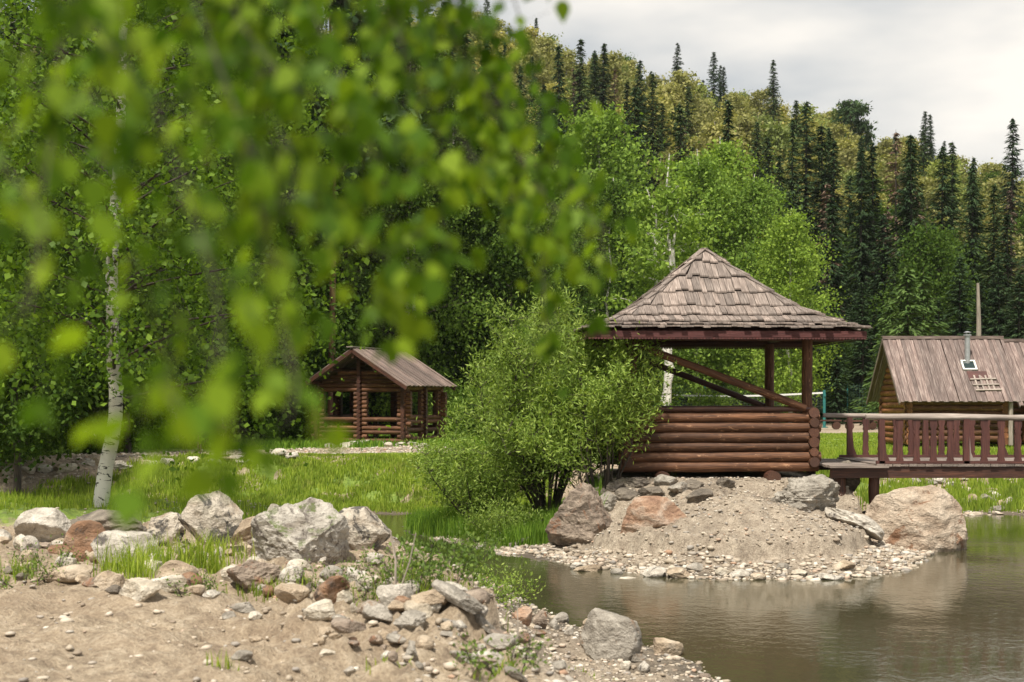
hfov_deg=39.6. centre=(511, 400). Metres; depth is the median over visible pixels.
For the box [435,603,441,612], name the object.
rubble rock
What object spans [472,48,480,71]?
hillside tree
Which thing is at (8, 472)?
path stone
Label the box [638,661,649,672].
loose stone
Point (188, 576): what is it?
rubble rock
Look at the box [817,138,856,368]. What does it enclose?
fir tree
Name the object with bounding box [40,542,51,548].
stone
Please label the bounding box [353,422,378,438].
picnic table
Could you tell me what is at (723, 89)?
fir tree
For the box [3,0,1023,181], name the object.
sky
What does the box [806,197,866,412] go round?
fir tree
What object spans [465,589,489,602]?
slate piece
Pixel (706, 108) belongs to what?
hillside tree
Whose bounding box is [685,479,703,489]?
slate stone
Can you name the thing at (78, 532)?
boulder
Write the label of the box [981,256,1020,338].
fir tree
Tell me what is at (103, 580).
boulder
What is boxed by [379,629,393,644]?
boulder
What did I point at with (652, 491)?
slate stone
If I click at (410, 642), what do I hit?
slate piece
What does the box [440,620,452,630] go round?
rubble rock
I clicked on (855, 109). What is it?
pine tree
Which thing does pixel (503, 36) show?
hillside tree
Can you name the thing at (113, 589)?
stone
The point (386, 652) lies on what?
loose stone
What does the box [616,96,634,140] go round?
hillside tree
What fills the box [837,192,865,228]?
hillside tree
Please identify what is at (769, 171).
fir tree
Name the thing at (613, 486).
slate stone
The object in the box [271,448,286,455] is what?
path stone
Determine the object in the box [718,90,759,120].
hillside tree
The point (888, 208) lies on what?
dead fir
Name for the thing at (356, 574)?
rubble rock
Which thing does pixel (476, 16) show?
hillside tree
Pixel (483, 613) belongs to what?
loose stone
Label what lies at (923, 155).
fir tree
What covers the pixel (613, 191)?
birch tree
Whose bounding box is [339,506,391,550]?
boulder
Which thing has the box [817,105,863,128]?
hillside tree
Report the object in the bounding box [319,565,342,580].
boulder
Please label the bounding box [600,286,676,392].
leafy tree
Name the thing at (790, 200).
hillside tree
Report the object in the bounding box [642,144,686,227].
hillside tree
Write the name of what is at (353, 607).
loose stone
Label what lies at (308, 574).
rubble rock
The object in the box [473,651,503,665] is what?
slate piece
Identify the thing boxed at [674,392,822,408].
volleyball net
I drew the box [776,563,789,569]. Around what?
shore stone
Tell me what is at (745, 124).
hillside tree
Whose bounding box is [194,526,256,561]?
grass tuft
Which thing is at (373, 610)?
boulder
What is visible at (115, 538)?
boulder
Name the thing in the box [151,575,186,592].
boulder
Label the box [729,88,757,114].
hillside tree
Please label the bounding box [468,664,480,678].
slate piece
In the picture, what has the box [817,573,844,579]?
shore stone
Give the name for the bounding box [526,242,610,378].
leafy tree
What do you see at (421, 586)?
grass tuft
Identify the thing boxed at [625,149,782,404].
birch tree
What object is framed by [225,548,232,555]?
stone
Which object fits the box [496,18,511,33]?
hillside tree
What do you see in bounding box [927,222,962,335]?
fir tree
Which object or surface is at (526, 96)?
hillside tree
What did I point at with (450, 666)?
gravel
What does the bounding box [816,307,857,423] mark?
fir tree
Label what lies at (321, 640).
loose stone
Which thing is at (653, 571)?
shore stone
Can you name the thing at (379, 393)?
fir tree
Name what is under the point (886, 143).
hillside tree
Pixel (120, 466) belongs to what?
path stone
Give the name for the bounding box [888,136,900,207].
fir tree
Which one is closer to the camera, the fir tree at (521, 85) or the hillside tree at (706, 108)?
the fir tree at (521, 85)
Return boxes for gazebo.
[568,248,872,479]
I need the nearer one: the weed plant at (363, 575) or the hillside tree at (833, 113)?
the weed plant at (363, 575)
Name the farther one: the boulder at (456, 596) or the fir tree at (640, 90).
the fir tree at (640, 90)
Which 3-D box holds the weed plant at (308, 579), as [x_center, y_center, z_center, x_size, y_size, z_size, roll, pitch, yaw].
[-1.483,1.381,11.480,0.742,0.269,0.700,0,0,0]
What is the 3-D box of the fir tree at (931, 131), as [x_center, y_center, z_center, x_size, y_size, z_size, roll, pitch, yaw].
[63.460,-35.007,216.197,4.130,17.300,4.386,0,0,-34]
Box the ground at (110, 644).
[0,8,1023,681]
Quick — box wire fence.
[648,385,877,421]
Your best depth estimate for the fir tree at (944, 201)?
107.94 m
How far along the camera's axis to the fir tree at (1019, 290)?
83.94 m
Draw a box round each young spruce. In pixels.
[847,299,902,424]
[858,266,933,428]
[874,271,955,421]
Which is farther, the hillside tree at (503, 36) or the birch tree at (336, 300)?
the hillside tree at (503, 36)
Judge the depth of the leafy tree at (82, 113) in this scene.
41.23 m
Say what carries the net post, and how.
on the ground at (110, 644)
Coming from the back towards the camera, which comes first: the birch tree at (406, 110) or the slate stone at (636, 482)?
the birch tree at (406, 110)
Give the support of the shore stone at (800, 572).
on the gravel at (918, 556)
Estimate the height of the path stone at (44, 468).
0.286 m
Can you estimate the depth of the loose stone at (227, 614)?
10.24 m
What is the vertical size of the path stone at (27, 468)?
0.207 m
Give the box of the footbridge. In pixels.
[822,413,1023,477]
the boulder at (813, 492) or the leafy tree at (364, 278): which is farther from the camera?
the leafy tree at (364, 278)
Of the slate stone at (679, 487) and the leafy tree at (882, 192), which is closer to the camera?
the slate stone at (679, 487)
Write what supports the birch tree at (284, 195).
on the ground at (110, 644)
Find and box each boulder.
[13,507,70,541]
[38,564,92,582]
[63,520,105,563]
[70,509,146,531]
[90,530,159,566]
[94,570,124,589]
[119,577,162,601]
[146,512,185,546]
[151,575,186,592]
[154,560,198,577]
[178,491,243,545]
[226,559,282,590]
[230,516,254,544]
[230,602,255,612]
[231,650,252,660]
[245,556,259,561]
[248,611,262,619]
[250,497,349,564]
[267,504,278,510]
[274,583,309,603]
[303,599,334,620]
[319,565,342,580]
[320,649,334,655]
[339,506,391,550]
[361,600,392,622]
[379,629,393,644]
[393,610,426,630]
[411,589,446,605]
[431,580,484,613]
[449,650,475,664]
[474,614,494,633]
[512,606,531,626]
[533,610,547,629]
[545,482,612,546]
[579,608,642,662]
[620,496,687,533]
[653,637,683,655]
[770,474,840,511]
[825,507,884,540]
[829,460,860,491]
[864,485,967,551]
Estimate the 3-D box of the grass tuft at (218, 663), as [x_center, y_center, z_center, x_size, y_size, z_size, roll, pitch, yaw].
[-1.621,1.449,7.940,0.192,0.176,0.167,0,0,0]
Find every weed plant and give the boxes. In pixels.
[0,549,67,588]
[4,533,89,568]
[159,557,226,596]
[290,553,358,590]
[326,560,405,600]
[336,535,438,591]
[350,527,461,592]
[384,512,499,588]
[446,525,509,557]
[450,617,552,678]
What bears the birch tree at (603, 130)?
on the ground at (110, 644)
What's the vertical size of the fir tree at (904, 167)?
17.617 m
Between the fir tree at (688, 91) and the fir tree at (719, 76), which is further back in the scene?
the fir tree at (719, 76)
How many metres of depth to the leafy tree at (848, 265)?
113.20 m
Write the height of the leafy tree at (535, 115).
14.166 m
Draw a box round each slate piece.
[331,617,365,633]
[386,633,406,643]
[388,651,397,661]
[404,580,419,594]
[405,644,417,659]
[408,640,415,647]
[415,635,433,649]
[415,661,423,668]
[432,630,459,636]
[446,581,467,591]
[446,620,466,627]
[458,645,472,652]
[460,632,469,638]
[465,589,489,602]
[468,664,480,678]
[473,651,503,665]
[477,643,485,649]
[477,655,496,662]
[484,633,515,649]
[490,629,510,634]
[504,666,527,681]
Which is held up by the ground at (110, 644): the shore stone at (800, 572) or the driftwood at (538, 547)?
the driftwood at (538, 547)
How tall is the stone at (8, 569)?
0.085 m
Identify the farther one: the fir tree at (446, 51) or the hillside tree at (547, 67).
the hillside tree at (547, 67)
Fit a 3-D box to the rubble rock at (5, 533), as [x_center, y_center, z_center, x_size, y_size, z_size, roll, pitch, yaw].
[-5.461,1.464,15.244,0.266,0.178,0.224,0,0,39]
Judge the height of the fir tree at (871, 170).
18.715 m
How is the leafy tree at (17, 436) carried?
on the ground at (110, 644)
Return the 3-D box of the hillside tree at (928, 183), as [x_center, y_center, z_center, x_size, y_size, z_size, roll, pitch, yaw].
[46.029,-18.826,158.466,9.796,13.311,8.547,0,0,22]
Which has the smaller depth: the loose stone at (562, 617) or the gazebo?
the loose stone at (562, 617)
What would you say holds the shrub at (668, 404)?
on the ground at (110, 644)
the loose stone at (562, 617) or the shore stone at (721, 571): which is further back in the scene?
the shore stone at (721, 571)
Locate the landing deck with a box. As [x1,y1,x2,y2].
[808,459,888,503]
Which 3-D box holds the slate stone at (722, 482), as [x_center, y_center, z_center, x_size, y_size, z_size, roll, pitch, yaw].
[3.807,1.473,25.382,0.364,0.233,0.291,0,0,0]
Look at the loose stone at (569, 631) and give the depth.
15.32 m
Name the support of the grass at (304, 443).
on the ground at (110, 644)
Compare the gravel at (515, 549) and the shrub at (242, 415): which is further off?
the shrub at (242, 415)
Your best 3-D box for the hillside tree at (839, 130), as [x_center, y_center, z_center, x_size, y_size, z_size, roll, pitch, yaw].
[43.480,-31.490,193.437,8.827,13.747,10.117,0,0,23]
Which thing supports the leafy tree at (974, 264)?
on the ground at (110, 644)
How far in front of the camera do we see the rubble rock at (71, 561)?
12.21 m
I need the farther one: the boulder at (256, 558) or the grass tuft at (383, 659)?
the boulder at (256, 558)
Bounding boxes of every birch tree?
[0,0,428,506]
[0,0,639,532]
[80,9,339,419]
[82,0,275,382]
[131,5,322,348]
[230,246,368,422]
[255,6,374,386]
[287,21,379,357]
[325,31,430,415]
[336,147,519,422]
[349,20,488,310]
[421,58,503,381]
[456,114,568,368]
[528,164,618,360]
[536,99,683,359]
[548,167,651,326]
[597,152,739,405]
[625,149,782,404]
[657,130,819,405]
[672,168,830,405]
[725,207,849,412]
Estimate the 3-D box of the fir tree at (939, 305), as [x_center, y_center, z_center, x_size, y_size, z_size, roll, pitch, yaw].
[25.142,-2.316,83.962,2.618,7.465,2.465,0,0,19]
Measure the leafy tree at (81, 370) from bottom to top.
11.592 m
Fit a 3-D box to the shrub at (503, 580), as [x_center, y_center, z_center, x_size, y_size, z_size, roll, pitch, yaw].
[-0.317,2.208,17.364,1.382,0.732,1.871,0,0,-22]
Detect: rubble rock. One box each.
[0,529,11,540]
[13,534,41,549]
[20,536,39,551]
[20,549,35,561]
[47,544,67,554]
[51,540,60,544]
[60,557,76,566]
[85,550,95,561]
[144,560,162,576]
[182,572,202,585]
[215,546,222,558]
[220,564,237,583]
[262,585,273,596]
[279,565,303,582]
[286,559,312,571]
[303,570,318,585]
[313,575,349,603]
[336,589,352,602]
[345,567,360,582]
[355,573,378,590]
[376,583,412,605]
[383,577,401,584]
[394,596,410,612]
[403,600,432,617]
[431,604,441,611]
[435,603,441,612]
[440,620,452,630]
[456,620,464,630]
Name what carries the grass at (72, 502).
on the ground at (110, 644)
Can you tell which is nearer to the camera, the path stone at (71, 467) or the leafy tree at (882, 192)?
the path stone at (71, 467)
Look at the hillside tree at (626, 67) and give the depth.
212.07 m
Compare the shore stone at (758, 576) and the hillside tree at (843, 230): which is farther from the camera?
the hillside tree at (843, 230)
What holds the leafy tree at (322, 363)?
on the ground at (110, 644)
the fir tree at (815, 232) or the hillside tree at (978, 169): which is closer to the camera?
the fir tree at (815, 232)
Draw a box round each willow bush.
[399,395,552,525]
[444,263,659,514]
[491,295,690,488]
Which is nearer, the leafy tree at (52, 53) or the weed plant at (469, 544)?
the weed plant at (469, 544)
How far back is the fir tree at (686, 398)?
91.77 m
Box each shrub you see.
[0,401,55,471]
[1,398,73,455]
[46,386,153,454]
[122,390,169,442]
[143,395,251,436]
[225,383,304,437]
[235,398,310,439]
[250,367,349,434]
[368,363,476,425]
[415,539,498,586]
[417,376,485,433]
[445,388,506,437]
[450,486,548,540]
[462,550,551,613]
[640,388,689,405]
[653,383,692,405]
[685,389,740,405]
[718,384,762,405]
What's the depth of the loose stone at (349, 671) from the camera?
8.05 m
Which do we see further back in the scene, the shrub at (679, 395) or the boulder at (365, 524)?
the shrub at (679, 395)
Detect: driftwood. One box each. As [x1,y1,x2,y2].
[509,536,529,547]
[530,545,563,551]
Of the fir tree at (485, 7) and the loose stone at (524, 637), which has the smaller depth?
the loose stone at (524, 637)
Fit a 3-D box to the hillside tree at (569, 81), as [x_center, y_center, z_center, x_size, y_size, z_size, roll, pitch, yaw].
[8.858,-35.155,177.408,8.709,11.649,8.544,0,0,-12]
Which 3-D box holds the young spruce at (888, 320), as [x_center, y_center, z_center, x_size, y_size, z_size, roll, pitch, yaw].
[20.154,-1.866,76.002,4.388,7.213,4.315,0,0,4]
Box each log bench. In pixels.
[820,420,841,428]
[844,420,872,429]
[869,420,876,429]
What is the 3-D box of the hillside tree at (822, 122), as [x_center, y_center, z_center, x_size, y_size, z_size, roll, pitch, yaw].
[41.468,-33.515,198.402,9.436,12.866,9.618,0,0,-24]
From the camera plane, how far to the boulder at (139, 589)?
10.48 m
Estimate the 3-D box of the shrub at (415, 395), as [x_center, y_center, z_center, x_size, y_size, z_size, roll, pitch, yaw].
[-3.834,0.510,59.987,5.117,4.210,5.108,0,0,1]
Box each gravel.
[0,445,456,492]
[2,498,730,681]
[433,535,568,554]
[533,476,934,580]
[853,478,1023,515]
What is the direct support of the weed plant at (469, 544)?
on the ground at (110, 644)
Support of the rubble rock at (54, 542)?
on the ground at (110, 644)
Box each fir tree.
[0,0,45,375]
[289,151,348,427]
[325,95,464,423]
[416,86,483,423]
[424,6,436,58]
[431,0,456,130]
[454,31,476,413]
[478,40,500,154]
[483,0,491,14]
[491,52,525,157]
[502,42,513,107]
[513,65,529,166]
[519,56,539,125]
[532,83,551,152]
[533,122,544,166]
[534,18,539,36]
[544,112,561,221]
[547,46,568,164]
[568,39,597,145]
[585,53,604,145]
[588,50,606,107]
[594,43,616,144]
[614,87,659,286]
[618,82,631,169]
[623,60,655,193]
[642,73,666,238]
[654,103,671,159]
[661,102,692,268]
[663,353,695,405]
[667,107,679,152]
[671,43,683,76]
[682,87,697,155]
[683,101,695,152]
[706,52,719,107]
[714,65,722,117]
[715,100,742,392]
[716,67,727,111]
[731,150,754,262]
[747,122,765,185]
[758,137,782,219]
[762,60,784,125]
[768,155,793,368]
[782,119,807,352]
[786,100,824,280]
[787,100,805,144]
[791,291,822,412]
[796,223,838,419]
[798,124,853,362]
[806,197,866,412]
[816,127,839,224]
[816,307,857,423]
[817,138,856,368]
[838,175,859,319]
[840,148,884,393]
[841,282,876,419]
[847,142,891,365]
[850,147,868,195]
[856,138,866,163]
[856,214,898,389]
[865,135,944,380]
[872,256,903,377]
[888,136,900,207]
[893,159,920,233]
[895,297,927,328]
[897,145,921,257]
[916,111,934,171]
[916,127,930,179]
[919,194,928,222]
[926,115,937,161]
[926,146,968,312]
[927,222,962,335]
[931,299,947,333]
[942,257,975,335]
[943,142,964,269]
[953,163,1002,327]
[961,176,991,281]
[964,157,983,241]
[967,282,998,335]
[972,183,1017,330]
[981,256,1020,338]
[988,118,1023,237]
[988,215,1023,335]
[1002,273,1023,338]
[1012,216,1023,334]
[1015,227,1023,327]
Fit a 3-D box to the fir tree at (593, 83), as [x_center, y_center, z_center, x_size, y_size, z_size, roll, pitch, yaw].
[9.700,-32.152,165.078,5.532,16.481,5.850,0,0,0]
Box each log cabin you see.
[866,331,1023,444]
[1001,339,1023,443]
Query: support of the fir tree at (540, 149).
on the ground at (110, 644)
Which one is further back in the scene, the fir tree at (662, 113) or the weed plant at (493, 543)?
the fir tree at (662, 113)
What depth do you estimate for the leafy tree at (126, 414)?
39.50 m
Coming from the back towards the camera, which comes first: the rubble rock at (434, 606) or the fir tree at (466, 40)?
the fir tree at (466, 40)
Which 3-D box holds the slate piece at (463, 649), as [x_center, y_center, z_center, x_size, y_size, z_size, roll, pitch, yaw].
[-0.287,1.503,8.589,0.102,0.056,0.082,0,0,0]
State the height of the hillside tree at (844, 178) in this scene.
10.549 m
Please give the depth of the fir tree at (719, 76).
215.81 m
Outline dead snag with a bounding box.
[976,283,980,335]
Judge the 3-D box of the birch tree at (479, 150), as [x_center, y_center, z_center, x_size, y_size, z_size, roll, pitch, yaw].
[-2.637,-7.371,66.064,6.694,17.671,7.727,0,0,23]
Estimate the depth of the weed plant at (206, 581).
11.00 m
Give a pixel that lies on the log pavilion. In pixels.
(402, 378)
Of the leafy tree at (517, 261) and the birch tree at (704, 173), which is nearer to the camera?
the leafy tree at (517, 261)
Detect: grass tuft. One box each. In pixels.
[0,555,54,588]
[85,543,175,579]
[97,531,215,576]
[159,528,254,575]
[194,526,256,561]
[206,650,239,670]
[217,569,320,602]
[325,553,509,631]
[366,648,412,674]
[458,653,523,681]
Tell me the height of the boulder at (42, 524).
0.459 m
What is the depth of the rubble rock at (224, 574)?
11.87 m
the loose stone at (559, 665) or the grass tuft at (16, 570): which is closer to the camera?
the loose stone at (559, 665)
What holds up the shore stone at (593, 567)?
in the water
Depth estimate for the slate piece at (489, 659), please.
7.80 m
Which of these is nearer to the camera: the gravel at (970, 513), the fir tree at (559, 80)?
the gravel at (970, 513)
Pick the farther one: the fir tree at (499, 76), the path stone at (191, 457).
the fir tree at (499, 76)
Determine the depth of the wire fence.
82.00 m
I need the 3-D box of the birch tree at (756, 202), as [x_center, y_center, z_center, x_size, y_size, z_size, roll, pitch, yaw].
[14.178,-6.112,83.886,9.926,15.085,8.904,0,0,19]
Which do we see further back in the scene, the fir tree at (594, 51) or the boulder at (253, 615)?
the fir tree at (594, 51)
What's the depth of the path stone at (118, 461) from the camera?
35.44 m
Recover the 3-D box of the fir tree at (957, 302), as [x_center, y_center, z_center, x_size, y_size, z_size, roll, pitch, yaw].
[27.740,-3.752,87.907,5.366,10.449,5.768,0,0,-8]
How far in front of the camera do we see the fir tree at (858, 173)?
142.67 m
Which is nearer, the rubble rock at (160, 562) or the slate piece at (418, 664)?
the slate piece at (418, 664)
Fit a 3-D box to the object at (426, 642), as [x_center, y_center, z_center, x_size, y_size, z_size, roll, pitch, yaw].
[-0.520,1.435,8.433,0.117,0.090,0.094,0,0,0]
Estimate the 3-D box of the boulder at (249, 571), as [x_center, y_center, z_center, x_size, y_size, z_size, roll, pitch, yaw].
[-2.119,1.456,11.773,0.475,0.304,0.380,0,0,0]
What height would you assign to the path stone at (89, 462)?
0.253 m
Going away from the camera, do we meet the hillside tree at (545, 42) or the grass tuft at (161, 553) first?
the grass tuft at (161, 553)
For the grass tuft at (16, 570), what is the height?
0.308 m
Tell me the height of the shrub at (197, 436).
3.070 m
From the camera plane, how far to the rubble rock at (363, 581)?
10.36 m
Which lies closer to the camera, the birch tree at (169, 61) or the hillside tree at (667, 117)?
the birch tree at (169, 61)
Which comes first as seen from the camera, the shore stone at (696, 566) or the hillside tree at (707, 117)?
the shore stone at (696, 566)
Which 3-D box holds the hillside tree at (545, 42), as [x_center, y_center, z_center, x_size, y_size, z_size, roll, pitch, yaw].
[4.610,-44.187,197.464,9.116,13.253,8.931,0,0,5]
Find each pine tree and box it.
[273,0,439,425]
[826,99,876,155]
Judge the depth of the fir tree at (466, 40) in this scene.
84.93 m
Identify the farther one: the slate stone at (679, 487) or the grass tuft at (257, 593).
the slate stone at (679, 487)
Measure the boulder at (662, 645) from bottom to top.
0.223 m
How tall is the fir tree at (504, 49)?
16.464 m
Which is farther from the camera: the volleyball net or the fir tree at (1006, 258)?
the fir tree at (1006, 258)
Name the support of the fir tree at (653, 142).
on the ground at (110, 644)
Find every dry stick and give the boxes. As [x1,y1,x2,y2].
[390,532,396,584]
[401,533,415,583]
[513,605,518,660]
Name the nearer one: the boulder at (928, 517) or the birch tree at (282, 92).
the birch tree at (282, 92)
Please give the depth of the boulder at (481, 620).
9.17 m
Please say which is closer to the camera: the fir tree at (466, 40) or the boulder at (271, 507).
the boulder at (271, 507)
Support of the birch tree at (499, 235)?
on the ground at (110, 644)
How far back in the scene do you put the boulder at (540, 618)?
15.44 m
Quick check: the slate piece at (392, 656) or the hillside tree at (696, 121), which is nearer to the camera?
the slate piece at (392, 656)
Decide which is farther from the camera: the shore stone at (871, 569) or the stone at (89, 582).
the shore stone at (871, 569)
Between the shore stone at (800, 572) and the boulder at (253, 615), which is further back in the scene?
the shore stone at (800, 572)
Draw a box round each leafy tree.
[0,0,221,387]
[0,27,106,442]
[0,149,129,492]
[1,52,169,428]
[23,115,237,452]
[89,63,308,405]
[122,96,335,443]
[240,128,382,412]
[300,239,387,412]
[313,166,482,415]
[379,153,518,397]
[421,192,594,395]
[450,268,484,384]
[463,263,543,388]
[522,91,582,163]
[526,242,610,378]
[578,168,662,285]
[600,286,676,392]
[618,52,649,86]
[806,239,856,309]
[817,340,868,419]
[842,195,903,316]
[853,172,893,208]
[861,216,990,360]
[873,222,997,345]
[876,206,935,266]
[954,241,989,305]
[980,168,1003,197]
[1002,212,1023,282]
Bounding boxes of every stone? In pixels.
[0,536,9,544]
[2,466,13,474]
[4,566,15,573]
[16,573,25,580]
[22,466,35,473]
[36,464,53,472]
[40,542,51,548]
[57,463,76,472]
[75,574,89,582]
[81,459,95,465]
[81,577,95,586]
[90,456,99,465]
[104,584,120,593]
[113,460,123,469]
[114,462,132,469]
[161,458,173,465]
[186,456,198,461]
[188,584,205,595]
[202,590,220,598]
[222,611,236,618]
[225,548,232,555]
[245,545,254,555]
[249,636,263,641]
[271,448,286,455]
[283,452,298,458]
[305,582,311,592]
[317,636,325,645]
[318,627,333,636]
[328,632,342,639]
[331,614,346,618]
[343,666,355,676]
[348,640,359,645]
[350,602,356,612]
[366,552,383,563]
[369,635,382,644]
[380,644,387,650]
[380,650,389,659]
[384,442,392,446]
[388,600,403,610]
[476,605,488,617]
[499,618,506,625]
[518,632,531,643]
[521,653,537,658]
[532,629,546,636]
[549,619,559,629]
[550,660,566,670]
[553,612,568,622]
[564,625,573,635]
[570,562,583,568]
[573,564,601,570]
[594,487,605,494]
[601,491,616,511]
[606,481,625,491]
[610,568,622,573]
[614,487,637,500]
[620,661,630,670]
[626,477,650,487]
[630,654,646,661]
[637,486,664,495]
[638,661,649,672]
[642,566,665,576]
[653,474,677,485]
[666,567,689,577]
[667,481,688,493]
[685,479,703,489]
[686,488,713,502]
[686,562,702,571]
[699,673,710,677]
[715,567,729,575]
[716,477,734,488]
[728,569,751,577]
[749,572,765,579]
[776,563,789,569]
[790,569,807,575]
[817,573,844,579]
[833,560,854,569]
[865,566,876,572]
[890,557,902,564]
[932,478,946,482]
[966,494,976,500]
[990,505,1004,510]
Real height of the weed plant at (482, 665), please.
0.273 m
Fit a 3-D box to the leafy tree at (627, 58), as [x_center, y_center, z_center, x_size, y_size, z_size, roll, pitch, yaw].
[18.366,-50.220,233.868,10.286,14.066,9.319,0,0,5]
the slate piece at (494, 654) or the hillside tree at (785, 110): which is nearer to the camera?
the slate piece at (494, 654)
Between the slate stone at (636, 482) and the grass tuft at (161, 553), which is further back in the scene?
the slate stone at (636, 482)
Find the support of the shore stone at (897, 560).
on the ground at (110, 644)
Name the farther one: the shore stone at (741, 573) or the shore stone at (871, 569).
the shore stone at (871, 569)
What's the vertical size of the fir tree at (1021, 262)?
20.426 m
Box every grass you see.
[0,451,553,512]
[0,488,437,555]
[48,429,492,449]
[402,469,607,547]
[593,431,1023,450]
[816,444,1023,512]
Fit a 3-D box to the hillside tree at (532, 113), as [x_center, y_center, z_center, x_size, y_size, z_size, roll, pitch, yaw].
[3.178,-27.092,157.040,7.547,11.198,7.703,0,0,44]
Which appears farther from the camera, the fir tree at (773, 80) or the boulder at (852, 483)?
the fir tree at (773, 80)
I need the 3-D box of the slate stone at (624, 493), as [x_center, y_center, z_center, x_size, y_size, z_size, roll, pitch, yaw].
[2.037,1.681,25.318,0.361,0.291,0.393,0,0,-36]
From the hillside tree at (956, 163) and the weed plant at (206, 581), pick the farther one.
the hillside tree at (956, 163)
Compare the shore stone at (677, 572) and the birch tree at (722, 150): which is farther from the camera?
the birch tree at (722, 150)
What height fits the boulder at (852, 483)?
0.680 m
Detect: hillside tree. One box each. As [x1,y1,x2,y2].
[454,4,482,51]
[470,28,520,83]
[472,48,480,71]
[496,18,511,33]
[507,24,552,85]
[507,40,518,76]
[508,40,567,106]
[510,84,541,125]
[518,60,555,91]
[521,33,570,86]
[524,107,554,125]
[539,82,576,121]
[542,32,568,70]
[551,48,577,101]
[560,73,615,120]
[569,59,591,91]
[580,48,635,117]
[613,64,636,103]
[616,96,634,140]
[620,81,648,107]
[621,59,649,84]
[621,87,690,162]
[636,81,692,132]
[641,107,697,163]
[642,71,670,91]
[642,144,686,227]
[659,68,716,145]
[683,93,714,124]
[683,115,753,194]
[685,112,716,158]
[692,82,717,119]
[696,98,721,124]
[711,113,782,190]
[716,104,744,138]
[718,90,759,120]
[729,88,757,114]
[740,87,788,133]
[744,111,782,167]
[748,119,840,196]
[759,123,802,169]
[766,143,803,175]
[770,184,817,246]
[771,141,847,237]
[775,103,793,121]
[777,113,831,182]
[787,102,825,123]
[803,115,831,133]
[808,184,844,234]
[815,107,829,119]
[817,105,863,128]
[822,105,872,158]
[823,117,863,154]
[823,132,875,191]
[831,144,875,213]
[835,167,858,195]
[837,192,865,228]
[839,194,894,242]
[867,136,903,187]
[867,192,892,207]
[871,158,897,200]
[874,147,935,220]
[891,137,936,206]
[896,135,927,152]
[899,176,967,223]
[920,160,968,235]
[921,154,986,213]
[935,217,987,273]
[937,154,986,207]
[961,202,990,226]
[974,162,1001,175]
[976,172,1023,227]
[977,157,1022,191]
[979,196,1017,234]
[979,205,1003,233]
[981,228,1023,324]
[996,212,1022,233]
[1015,177,1023,213]
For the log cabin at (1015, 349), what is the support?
on the ground at (110, 644)
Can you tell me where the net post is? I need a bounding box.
[822,390,827,427]
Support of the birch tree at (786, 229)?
on the ground at (110, 644)
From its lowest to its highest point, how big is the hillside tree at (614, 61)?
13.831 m
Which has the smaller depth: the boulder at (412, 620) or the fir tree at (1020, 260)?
the boulder at (412, 620)
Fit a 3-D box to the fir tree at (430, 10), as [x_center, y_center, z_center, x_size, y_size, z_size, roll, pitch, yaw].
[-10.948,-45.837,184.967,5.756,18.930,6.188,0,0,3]
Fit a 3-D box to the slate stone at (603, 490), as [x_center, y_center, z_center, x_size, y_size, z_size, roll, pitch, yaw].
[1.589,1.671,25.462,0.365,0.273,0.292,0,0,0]
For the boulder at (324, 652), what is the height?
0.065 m
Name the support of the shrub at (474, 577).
on the ground at (110, 644)
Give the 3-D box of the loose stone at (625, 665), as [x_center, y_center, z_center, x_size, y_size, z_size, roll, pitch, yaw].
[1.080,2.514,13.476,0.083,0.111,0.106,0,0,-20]
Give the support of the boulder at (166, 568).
on the ground at (110, 644)
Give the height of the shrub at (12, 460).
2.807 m
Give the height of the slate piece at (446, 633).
0.042 m
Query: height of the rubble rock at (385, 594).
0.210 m
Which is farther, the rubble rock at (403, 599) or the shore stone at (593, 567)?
the shore stone at (593, 567)
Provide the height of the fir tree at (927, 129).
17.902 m
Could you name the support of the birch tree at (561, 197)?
on the ground at (110, 644)
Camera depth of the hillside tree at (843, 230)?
127.59 m
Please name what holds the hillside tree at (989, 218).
on the ground at (110, 644)
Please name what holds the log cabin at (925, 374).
on the ground at (110, 644)
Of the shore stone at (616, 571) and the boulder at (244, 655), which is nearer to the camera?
the boulder at (244, 655)
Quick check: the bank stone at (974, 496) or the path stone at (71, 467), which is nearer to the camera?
the bank stone at (974, 496)
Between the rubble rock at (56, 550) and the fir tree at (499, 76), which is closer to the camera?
the rubble rock at (56, 550)
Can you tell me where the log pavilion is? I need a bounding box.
[305,346,456,443]
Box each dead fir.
[565,68,581,128]
[609,70,621,127]
[675,119,687,151]
[813,185,849,377]
[866,204,896,365]
[870,132,907,329]
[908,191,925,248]
[1002,190,1023,336]
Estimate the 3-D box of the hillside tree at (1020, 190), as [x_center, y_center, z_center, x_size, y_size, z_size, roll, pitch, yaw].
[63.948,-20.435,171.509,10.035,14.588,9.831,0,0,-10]
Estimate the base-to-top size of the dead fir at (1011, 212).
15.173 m
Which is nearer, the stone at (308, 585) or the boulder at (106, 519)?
the stone at (308, 585)
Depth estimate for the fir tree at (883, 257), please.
95.92 m
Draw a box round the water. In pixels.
[376,514,1023,681]

